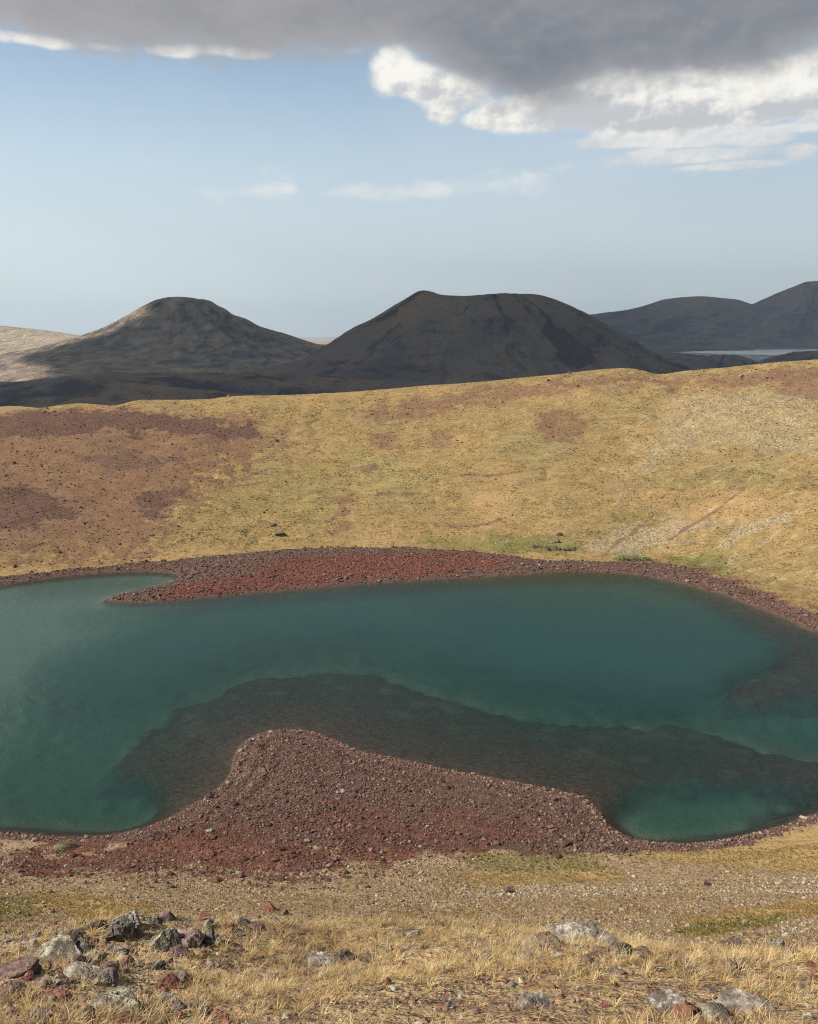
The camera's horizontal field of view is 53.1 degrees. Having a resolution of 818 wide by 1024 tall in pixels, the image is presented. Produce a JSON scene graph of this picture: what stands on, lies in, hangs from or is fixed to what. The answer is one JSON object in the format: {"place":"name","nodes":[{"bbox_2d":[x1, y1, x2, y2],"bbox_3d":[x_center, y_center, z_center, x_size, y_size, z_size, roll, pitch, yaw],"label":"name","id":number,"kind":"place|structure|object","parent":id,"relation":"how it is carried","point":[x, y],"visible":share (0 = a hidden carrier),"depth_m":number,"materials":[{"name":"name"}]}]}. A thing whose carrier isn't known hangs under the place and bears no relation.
{"place":"outdoors","nodes":[
{"label":"outdoors","id":0,"kind":"place"},
{"bbox_2d":[0,325,79,353],"bbox_3d":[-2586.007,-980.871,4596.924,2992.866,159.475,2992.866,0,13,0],"label":"hill","id":1,"kind":"structure","parent":0,"point":[12,339],"depth_m":4250.49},
{"bbox_2d":[0,297,324,381],"bbox_3d":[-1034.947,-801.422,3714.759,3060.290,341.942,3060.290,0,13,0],"label":"hill","id":2,"kind":"structure","parent":0,"point":[179,335],"depth_m":3229.99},
{"bbox_2d":[0,360,817,1023],"bbox_3d":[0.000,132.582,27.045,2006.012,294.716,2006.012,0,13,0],"label":"ground","id":3,"kind":"structure","parent":0,"point":[182,756],"depth_m":261.37,"materials":[{"name":"plant"}]},
{"bbox_2d":[1,989,12,996],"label":"stone","id":4,"kind":"object","parent":3,"relation":"on","point":[6,992],"visible":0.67,"depth_m":10.41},
{"bbox_2d":[5,1006,19,1016],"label":"stone","id":5,"kind":"object","parent":3,"relation":"on","point":[12,1010],"visible":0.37,"depth_m":9.65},
{"bbox_2d":[1,979,26,992],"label":"rock","id":6,"kind":"object","parent":3,"relation":"on","point":[13,982],"visible":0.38,"depth_m":10.70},
{"bbox_2d":[0,955,41,978],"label":"rock","id":7,"kind":"object","parent":3,"relation":"on","point":[19,967],"visible":0.61,"depth_m":11.50,"materials":[{"name":"stone"}]},
{"bbox_2d":[21,935,29,943],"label":"stone","id":8,"kind":"object","parent":3,"relation":"on","point":[24,937],"visible":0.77,"depth_m":14.27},
{"bbox_2d":[22,970,33,981],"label":"stone","id":9,"kind":"object","parent":3,"relation":"on","point":[27,976],"visible":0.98,"depth_m":11.26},
{"bbox_2d":[24,1011,40,1018],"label":"rock","id":10,"kind":"object","parent":3,"relation":"on","point":[31,1015],"visible":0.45,"depth_m":9.20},
{"bbox_2d":[27,938,38,950],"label":"stone","id":11,"kind":"object","parent":3,"relation":"on","point":[32,943],"visible":0.7,"depth_m":13.88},
{"bbox_2d":[29,1005,39,1012],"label":"stone","id":12,"kind":"object","parent":3,"relation":"on","point":[36,1009],"visible":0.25,"depth_m":9.38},
{"bbox_2d":[31,930,40,937],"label":"stone","id":13,"kind":"object","parent":3,"relation":"on","point":[35,933],"visible":0.74,"depth_m":14.73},
{"bbox_2d":[32,976,50,987],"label":"rock","id":14,"kind":"object","parent":3,"relation":"on","point":[42,979],"visible":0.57,"depth_m":11.05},
{"bbox_2d":[38,1007,47,1016],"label":"stone","id":15,"kind":"object","parent":3,"relation":"on","point":[42,1011],"visible":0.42,"depth_m":9.28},
{"bbox_2d":[40,1013,52,1022],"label":"stone","id":16,"kind":"object","parent":3,"relation":"on","point":[43,1018],"visible":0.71,"depth_m":9.02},
{"bbox_2d":[43,979,50,988],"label":"stone","id":17,"kind":"object","parent":3,"relation":"on","point":[46,983],"visible":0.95,"depth_m":10.90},
{"bbox_2d":[21,933,80,962],"bbox_3d":[-5.919,7.391,13.611,1.091,0.532,0.700,-7,10,-5],"label":"rock","id":18,"kind":"object","parent":3,"relation":"on","point":[55,944],"visible":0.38,"depth_m":13.53,"materials":[{"name":"stone"}]},
{"bbox_2d":[51,978,59,985],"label":"stone","id":19,"kind":"object","parent":3,"relation":"on","point":[57,980],"visible":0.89,"depth_m":11.06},
{"bbox_2d":[47,1004,66,1017],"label":"rock","id":20,"kind":"object","parent":3,"relation":"on","point":[52,1009],"visible":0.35,"depth_m":9.20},
{"bbox_2d":[49,843,66,852],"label":"shrub","id":21,"kind":"object","parent":3,"relation":"on","point":[59,849],"visible":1,"depth_m":126.09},
{"bbox_2d":[45,988,70,1000],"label":"stone","id":22,"kind":"object","parent":3,"relation":"on","point":[58,992],"visible":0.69,"depth_m":10.46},
{"bbox_2d":[57,972,74,984],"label":"rock","id":23,"kind":"object","parent":3,"relation":"on","point":[63,978],"visible":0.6,"depth_m":11.12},
{"bbox_2d":[59,838,77,850],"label":"shrub","id":24,"kind":"object","parent":3,"relation":"on","point":[65,843],"visible":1,"depth_m":127.00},
{"bbox_2d":[65,929,83,940],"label":"rock","id":25,"kind":"object","parent":3,"relation":"on","point":[72,933],"visible":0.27,"depth_m":14.30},
{"bbox_2d":[70,954,84,962],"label":"stone","id":26,"kind":"object","parent":3,"relation":"on","point":[80,957],"visible":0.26,"depth_m":11.99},
{"bbox_2d":[63,961,101,979],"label":"rock","id":27,"kind":"object","parent":3,"relation":"on","point":[77,969],"visible":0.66,"depth_m":11.50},
{"bbox_2d":[76,995,90,1003],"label":"stone","id":28,"kind":"object","parent":3,"relation":"on","point":[87,997],"visible":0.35,"depth_m":10.54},
{"bbox_2d":[75,937,96,953],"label":"rock","id":29,"kind":"object","parent":3,"relation":"on","point":[81,944],"visible":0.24,"depth_m":13.71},
{"bbox_2d":[82,1005,94,1017],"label":"stone","id":30,"kind":"object","parent":3,"relation":"on","point":[90,1009],"visible":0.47,"depth_m":9.42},
{"bbox_2d":[84,956,92,964],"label":"stone","id":31,"kind":"object","parent":3,"relation":"on","point":[90,958],"visible":0.17,"depth_m":12.21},
{"bbox_2d":[86,1015,96,1022],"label":"stone","id":32,"kind":"object","parent":3,"relation":"on","point":[92,1017],"visible":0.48,"depth_m":9.15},
{"bbox_2d":[82,949,107,964],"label":"rock","id":33,"kind":"object","parent":3,"relation":"on","point":[103,955],"visible":0.39,"depth_m":12.48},
{"bbox_2d":[91,977,98,984],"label":"stone","id":34,"kind":"object","parent":3,"relation":"on","point":[94,982],"visible":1,"depth_m":11.27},
{"bbox_2d":[86,919,107,930],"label":"rock","id":35,"kind":"object","parent":3,"relation":"on","point":[93,924],"visible":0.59,"depth_m":14.76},
{"bbox_2d":[100,967,118,984],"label":"rock","id":36,"kind":"object","parent":3,"relation":"on","point":[109,975],"visible":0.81,"depth_m":11.47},
{"bbox_2d":[102,961,119,972],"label":"stone","id":37,"kind":"object","parent":3,"relation":"on","point":[112,964],"visible":0.48,"depth_m":11.99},
{"bbox_2d":[85,986,144,1015],"bbox_3d":[-3.572,6.024,9.916,0.797,0.410,0.498,9,16,35],"label":"rock","id":38,"kind":"object","parent":3,"relation":"on","point":[121,993],"visible":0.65,"depth_m":9.86,"materials":[{"name":"stone"}]},
{"bbox_2d":[104,943,130,954],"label":"rock","id":39,"kind":"object","parent":3,"relation":"on","point":[118,947],"visible":0.45,"depth_m":13.85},
{"bbox_2d":[105,917,133,941],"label":"rock","id":40,"kind":"object","parent":3,"relation":"on","point":[121,929],"visible":0.67,"depth_m":14.40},
{"bbox_2d":[108,907,141,927],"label":"rock","id":41,"kind":"object","parent":3,"relation":"on","point":[133,915],"visible":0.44,"depth_m":15.06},
{"bbox_2d":[120,955,134,967],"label":"stone","id":42,"kind":"object","parent":3,"relation":"on","point":[128,962],"visible":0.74,"depth_m":12.42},
{"bbox_2d":[115,1015,141,1023],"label":"rock","id":43,"kind":"object","parent":3,"relation":"on","point":[126,1019],"visible":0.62,"depth_m":9.45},
{"bbox_2d":[130,928,144,939],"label":"rock","id":44,"kind":"object","parent":3,"relation":"on","point":[138,931],"visible":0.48,"depth_m":14.62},
{"bbox_2d":[136,987,143,994],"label":"stone","id":45,"kind":"object","parent":3,"relation":"on","point":[139,989],"visible":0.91,"depth_m":11.33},
{"bbox_2d":[147,916,162,923],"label":"rock","id":46,"kind":"object","parent":3,"relation":"on","point":[155,919],"visible":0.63,"depth_m":15.61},
{"bbox_2d":[151,960,159,969],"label":"stone","id":47,"kind":"object","parent":3,"relation":"on","point":[155,965],"visible":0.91,"depth_m":12.58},
{"bbox_2d":[152,960,165,967],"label":"stone","id":48,"kind":"object","parent":3,"relation":"on","point":[162,963],"visible":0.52,"depth_m":12.76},
{"bbox_2d":[154,1012,165,1022],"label":"stone","id":49,"kind":"object","parent":3,"relation":"on","point":[159,1013],"visible":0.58,"depth_m":9.72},
{"bbox_2d":[147,928,180,949],"bbox_3d":[-4.311,7.660,14.421,0.607,0.603,0.369,-4,13,-17],"label":"rock","id":50,"kind":"object","parent":3,"relation":"on","point":[168,937],"visible":0.63,"depth_m":14.37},
{"bbox_2d":[159,911,178,920],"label":"rock","id":51,"kind":"object","parent":3,"relation":"on","point":[164,915],"visible":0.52,"depth_m":15.91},
{"bbox_2d":[158,972,184,988],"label":"rock","id":52,"kind":"object","parent":3,"relation":"on","point":[168,980],"visible":0.66,"depth_m":11.63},
{"bbox_2d":[159,992,185,1011],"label":"rock","id":53,"kind":"object","parent":3,"relation":"on","point":[167,997],"visible":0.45,"depth_m":10.14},
{"bbox_2d":[169,944,187,956],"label":"rock","id":54,"kind":"object","parent":3,"relation":"on","point":[179,948],"visible":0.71,"depth_m":14.15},
{"bbox_2d":[173,1009,185,1019],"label":"stone","id":55,"kind":"object","parent":3,"relation":"on","point":[180,1012],"visible":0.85,"depth_m":9.84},
{"bbox_2d":[175,970,188,982],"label":"stone","id":56,"kind":"object","parent":3,"relation":"on","point":[179,974],"visible":0.59,"depth_m":11.93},
{"bbox_2d":[177,927,205,947],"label":"rock","id":57,"kind":"object","parent":3,"relation":"on","point":[192,938],"visible":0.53,"depth_m":14.53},
{"bbox_2d":[197,912,206,919],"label":"stone","id":58,"kind":"object","parent":3,"relation":"on","point":[202,916],"visible":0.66,"depth_m":16.72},
{"bbox_2d":[198,949,206,955],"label":"stone","id":59,"kind":"object","parent":3,"relation":"on","point":[204,952],"visible":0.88,"depth_m":14.27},
{"bbox_2d":[197,1005,208,1013],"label":"stone","id":60,"kind":"object","parent":3,"relation":"on","point":[202,1007],"visible":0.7,"depth_m":10.03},
{"bbox_2d":[203,919,212,928],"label":"stone","id":61,"kind":"object","parent":3,"relation":"on","point":[207,922],"visible":0.81,"depth_m":15.87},
{"bbox_2d":[202,927,214,944],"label":"rock","id":62,"kind":"object","parent":3,"relation":"on","point":[209,933],"visible":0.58,"depth_m":14.79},
{"bbox_2d":[214,934,221,942],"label":"stone","id":63,"kind":"object","parent":3,"relation":"on","point":[216,937],"visible":0.49,"depth_m":14.97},
{"bbox_2d":[212,1010,228,1023],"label":"stone","id":64,"kind":"object","parent":3,"relation":"on","point":[222,1017],"visible":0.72,"depth_m":9.82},
{"bbox_2d":[220,922,231,933],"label":"stone","id":65,"kind":"object","parent":3,"relation":"on","point":[225,925],"visible":0.56,"depth_m":15.85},
{"bbox_2d":[229,910,241,917],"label":"rock","id":66,"kind":"object","parent":3,"relation":"on","point":[235,912],"visible":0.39,"depth_m":94.08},
{"bbox_2d":[238,930,246,934],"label":"stone","id":67,"kind":"object","parent":3,"relation":"on","point":[241,932],"visible":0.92,"depth_m":15.82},
{"bbox_2d":[237,916,249,925],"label":"rock","id":68,"kind":"object","parent":3,"relation":"on","point":[244,920],"visible":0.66,"depth_m":16.39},
{"bbox_2d":[249,922,261,930],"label":"rock","id":69,"kind":"object","parent":3,"relation":"on","point":[255,925],"visible":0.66,"depth_m":16.30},
{"bbox_2d":[250,914,260,919],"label":"rock","id":70,"kind":"object","parent":3,"relation":"on","point":[257,916],"visible":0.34,"depth_m":92.69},
{"bbox_2d":[259,901,276,911],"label":"rock","id":71,"kind":"object","parent":3,"relation":"on","point":[267,906],"visible":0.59,"depth_m":97.81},
{"bbox_2d":[258,972,279,979],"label":"rock","id":72,"kind":"object","parent":3,"relation":"on","point":[272,977],"visible":0.45,"depth_m":13.32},
{"bbox_2d":[279,909,288,915],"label":"rock","id":73,"kind":"object","parent":3,"relation":"on","point":[284,913],"visible":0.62,"depth_m":95.12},
{"bbox_2d":[306,951,340,968],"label":"rock","id":74,"kind":"object","parent":3,"relation":"on","point":[314,957],"visible":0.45,"depth_m":14.86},
{"bbox_2d":[334,948,356,962],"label":"rock","id":75,"kind":"object","parent":3,"relation":"on","point":[343,953],"visible":0.33,"depth_m":15.34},
{"bbox_2d":[354,952,373,966],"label":"rock","id":76,"kind":"object","parent":3,"relation":"on","point":[365,960],"visible":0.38,"depth_m":14.66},
{"bbox_2d":[383,977,391,984],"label":"stone","id":77,"kind":"object","parent":3,"relation":"on","point":[387,980],"visible":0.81,"depth_m":11.83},
{"bbox_2d":[385,944,392,951],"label":"stone","id":78,"kind":"object","parent":3,"relation":"on","point":[387,947],"visible":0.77,"depth_m":15.25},
{"bbox_2d":[0,363,817,949],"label":"scree","id":79,"kind":"structure","parent":3,"relation":"on","point":[362,849],"depth_m":132.03,"materials":[{"name":"gravel"}]},
{"bbox_2d":[0,900,817,1023],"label":"grass","id":80,"kind":"structure","parent":3,"relation":"on","point":[770,954],"depth_m":12.29,"materials":[{"name":"plant"}]},
{"bbox_2d":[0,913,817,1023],"bbox_3d":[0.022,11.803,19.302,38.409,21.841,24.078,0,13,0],"label":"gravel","id":81,"kind":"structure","parent":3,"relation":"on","point":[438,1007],"depth_m":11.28,"materials":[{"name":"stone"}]},
{"bbox_2d":[404,929,422,936],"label":"rock","id":82,"kind":"object","parent":3,"relation":"on","point":[416,931],"visible":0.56,"depth_m":16.26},
{"bbox_2d":[441,1000,454,1009],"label":"rock","id":83,"kind":"object","parent":3,"relation":"on","point":[450,1003],"visible":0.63,"depth_m":10.45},
{"bbox_2d":[476,952,490,962],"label":"stone","id":84,"kind":"object","parent":3,"relation":"on","point":[484,955],"visible":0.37,"depth_m":13.17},
{"bbox_2d":[505,886,511,892],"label":"boulder","id":85,"kind":"object","parent":3,"relation":"on","point":[508,889],"visible":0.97,"depth_m":110.25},
{"bbox_2d":[506,980,517,986],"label":"rock","id":86,"kind":"object","parent":3,"relation":"on","point":[511,983],"visible":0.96,"depth_m":11.64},
{"bbox_2d":[521,951,532,961],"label":"stone","id":87,"kind":"object","parent":3,"relation":"on","point":[529,954],"visible":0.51,"depth_m":12.84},
{"bbox_2d":[514,991,551,1008],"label":"rock","id":88,"kind":"object","parent":3,"relation":"on","point":[539,999],"visible":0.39,"depth_m":10.12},
{"bbox_2d":[520,931,563,951],"bbox_3d":[2.258,7.111,13.370,0.831,0.437,0.498,10,16,37],"label":"rock","id":89,"kind":"object","parent":3,"relation":"on","point":[534,938],"visible":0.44,"depth_m":13.34,"materials":[{"name":"stone"}]},
{"bbox_2d":[546,921,619,945],"bbox_3d":[3.041,7.325,13.980,1.142,0.669,1.118,-2,13,-8],"label":"rock","id":90,"kind":"object","parent":3,"relation":"on","point":[594,929],"visible":0.48,"depth_m":13.89,"materials":[{"name":"stone"}]},
{"bbox_2d":[577,1007,588,1014],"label":"stone","id":91,"kind":"object","parent":3,"relation":"on","point":[582,1010],"visible":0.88,"depth_m":9.63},
{"bbox_2d":[581,954,591,962],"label":"stone","id":92,"kind":"object","parent":3,"relation":"on","point":[584,957],"visible":0.7,"depth_m":12.37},
{"bbox_2d":[589,944,611,955],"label":"rock","id":93,"kind":"object","parent":3,"relation":"on","point":[596,948],"visible":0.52,"depth_m":12.75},
{"bbox_2d":[598,1000,608,1007],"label":"stone","id":94,"kind":"object","parent":3,"relation":"on","point":[604,1004],"visible":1,"depth_m":10.01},
{"bbox_2d":[608,965,618,973],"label":"stone","id":95,"kind":"object","parent":3,"relation":"on","point":[612,969],"visible":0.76,"depth_m":11.78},
{"bbox_2d":[607,942,631,957],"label":"rock","id":96,"kind":"object","parent":3,"relation":"on","point":[627,947],"visible":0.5,"depth_m":12.70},
{"bbox_2d":[617,969,627,974],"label":"stone","id":97,"kind":"object","parent":3,"relation":"on","point":[621,972],"visible":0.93,"depth_m":11.67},
{"bbox_2d":[614,552,650,561],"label":"shrub","id":98,"kind":"object","parent":3,"relation":"on","point":[620,557],"visible":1,"depth_m":281.46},
{"bbox_2d":[633,946,649,955],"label":"rock","id":99,"kind":"object","parent":3,"relation":"on","point":[641,950],"visible":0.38,"depth_m":12.82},
{"bbox_2d":[646,989,687,1013],"bbox_3d":[3.161,6.047,9.996,0.492,0.334,0.382,-1,6,10],"label":"rock","id":100,"kind":"object","parent":3,"relation":"on","point":[656,999],"visible":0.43,"depth_m":9.99,"materials":[{"name":"stone"}]},
{"bbox_2d":[671,1003,700,1020],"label":"rock","id":101,"kind":"object","parent":3,"relation":"on","point":[684,1008],"visible":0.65,"depth_m":9.58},
{"bbox_2d":[681,966,696,973],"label":"stone","id":102,"kind":"object","parent":3,"relation":"on","point":[690,967],"visible":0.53,"depth_m":11.69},
{"bbox_2d":[707,987,716,992],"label":"stone","id":103,"kind":"object","parent":3,"relation":"on","point":[711,990],"visible":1,"depth_m":10.57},
{"bbox_2d":[694,1002,733,1020],"bbox_3d":[3.582,5.965,9.584,0.500,0.448,0.305,4,21,14],"label":"rock","id":104,"kind":"object","parent":3,"relation":"on","point":[711,1007],"visible":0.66,"depth_m":9.55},
{"bbox_2d":[721,960,740,969],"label":"rock","id":105,"kind":"object","parent":3,"relation":"on","point":[731,963],"visible":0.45,"depth_m":11.84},
{"bbox_2d":[720,936,744,944],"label":"rock","id":106,"kind":"object","parent":3,"relation":"on","point":[734,939],"visible":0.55,"depth_m":73.07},
{"bbox_2d":[716,987,774,1013],"bbox_3d":[4.108,6.047,9.973,0.383,0.265,0.629,-12,17,-42],"label":"rock","id":107,"kind":"object","parent":3,"relation":"on","point":[728,996],"visible":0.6,"depth_m":9.96,"materials":[{"name":"stone"}]},
{"bbox_2d":[769,939,784,945],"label":"rock","id":108,"kind":"object","parent":3,"relation":"on","point":[777,942],"visible":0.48,"depth_m":70.84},
{"bbox_2d":[780,945,803,955],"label":"rock","id":109,"kind":"object","parent":3,"relation":"on","point":[784,949],"visible":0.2,"depth_m":12.93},
{"bbox_2d":[803,1012,812,1019],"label":"stone","id":110,"kind":"object","parent":3,"relation":"on","point":[806,1014],"visible":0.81,"depth_m":9.38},
{"bbox_2d":[806,960,817,972],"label":"stone","id":111,"kind":"object","parent":3,"relation":"on","point":[810,964],"visible":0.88,"depth_m":11.58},
{"bbox_2d":[0,576,817,827],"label":"lake","id":112,"kind":"structure","parent":0,"point":[89,695],"depth_m":199.52,"materials":[{"name":"liquid"}]},
{"bbox_2d":[0,337,817,407],"bbox_3d":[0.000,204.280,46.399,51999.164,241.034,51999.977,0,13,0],"label":"terrain","id":113,"kind":"structure","parent":0,"point":[112,388],"depth_m":1602.95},
{"bbox_2d":[0,0,817,336],"label":"sky","id":114,"kind":"structure","parent":0,"point":[296,168],"materials":[{"name":"blue"}]},
{"bbox_2d":[257,290,697,382],"bbox_3d":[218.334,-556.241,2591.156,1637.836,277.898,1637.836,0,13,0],"label":"hill","id":115,"kind":"structure","parent":0,"point":[424,336],"depth_m":2236.66,"materials":[{"name":"soil"}]},
{"bbox_2d":[591,296,750,343],"bbox_3d":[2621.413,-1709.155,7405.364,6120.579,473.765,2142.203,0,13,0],"label":"hill","id":116,"kind":"structure","parent":0,"point":[658,320],"depth_m":7077.05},
{"bbox_2d":[685,354,761,368],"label":"hill","id":117,"kind":"structure","parent":0,"point":[716,361],"depth_m":3370.12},
{"bbox_2d":[641,281,817,346],"bbox_3d":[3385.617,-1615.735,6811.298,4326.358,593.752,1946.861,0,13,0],"label":"hill","id":118,"kind":"structure","parent":0,"point":[788,317],"depth_m":6515.69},
{"bbox_2d":[683,347,817,361],"bbox_3d":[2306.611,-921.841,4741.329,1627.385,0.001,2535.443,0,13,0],"label":"lake","id":119,"kind":"structure","parent":0,"point":[759,354],"depth_m":4823.97,"materials":[{"name":"liquid"}]},
{"bbox_2d":[758,351,817,363],"bbox_3d":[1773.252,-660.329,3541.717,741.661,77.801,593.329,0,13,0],"label":"hill","id":120,"kind":"structure","parent":0,"point":[801,355],"depth_m":3475.68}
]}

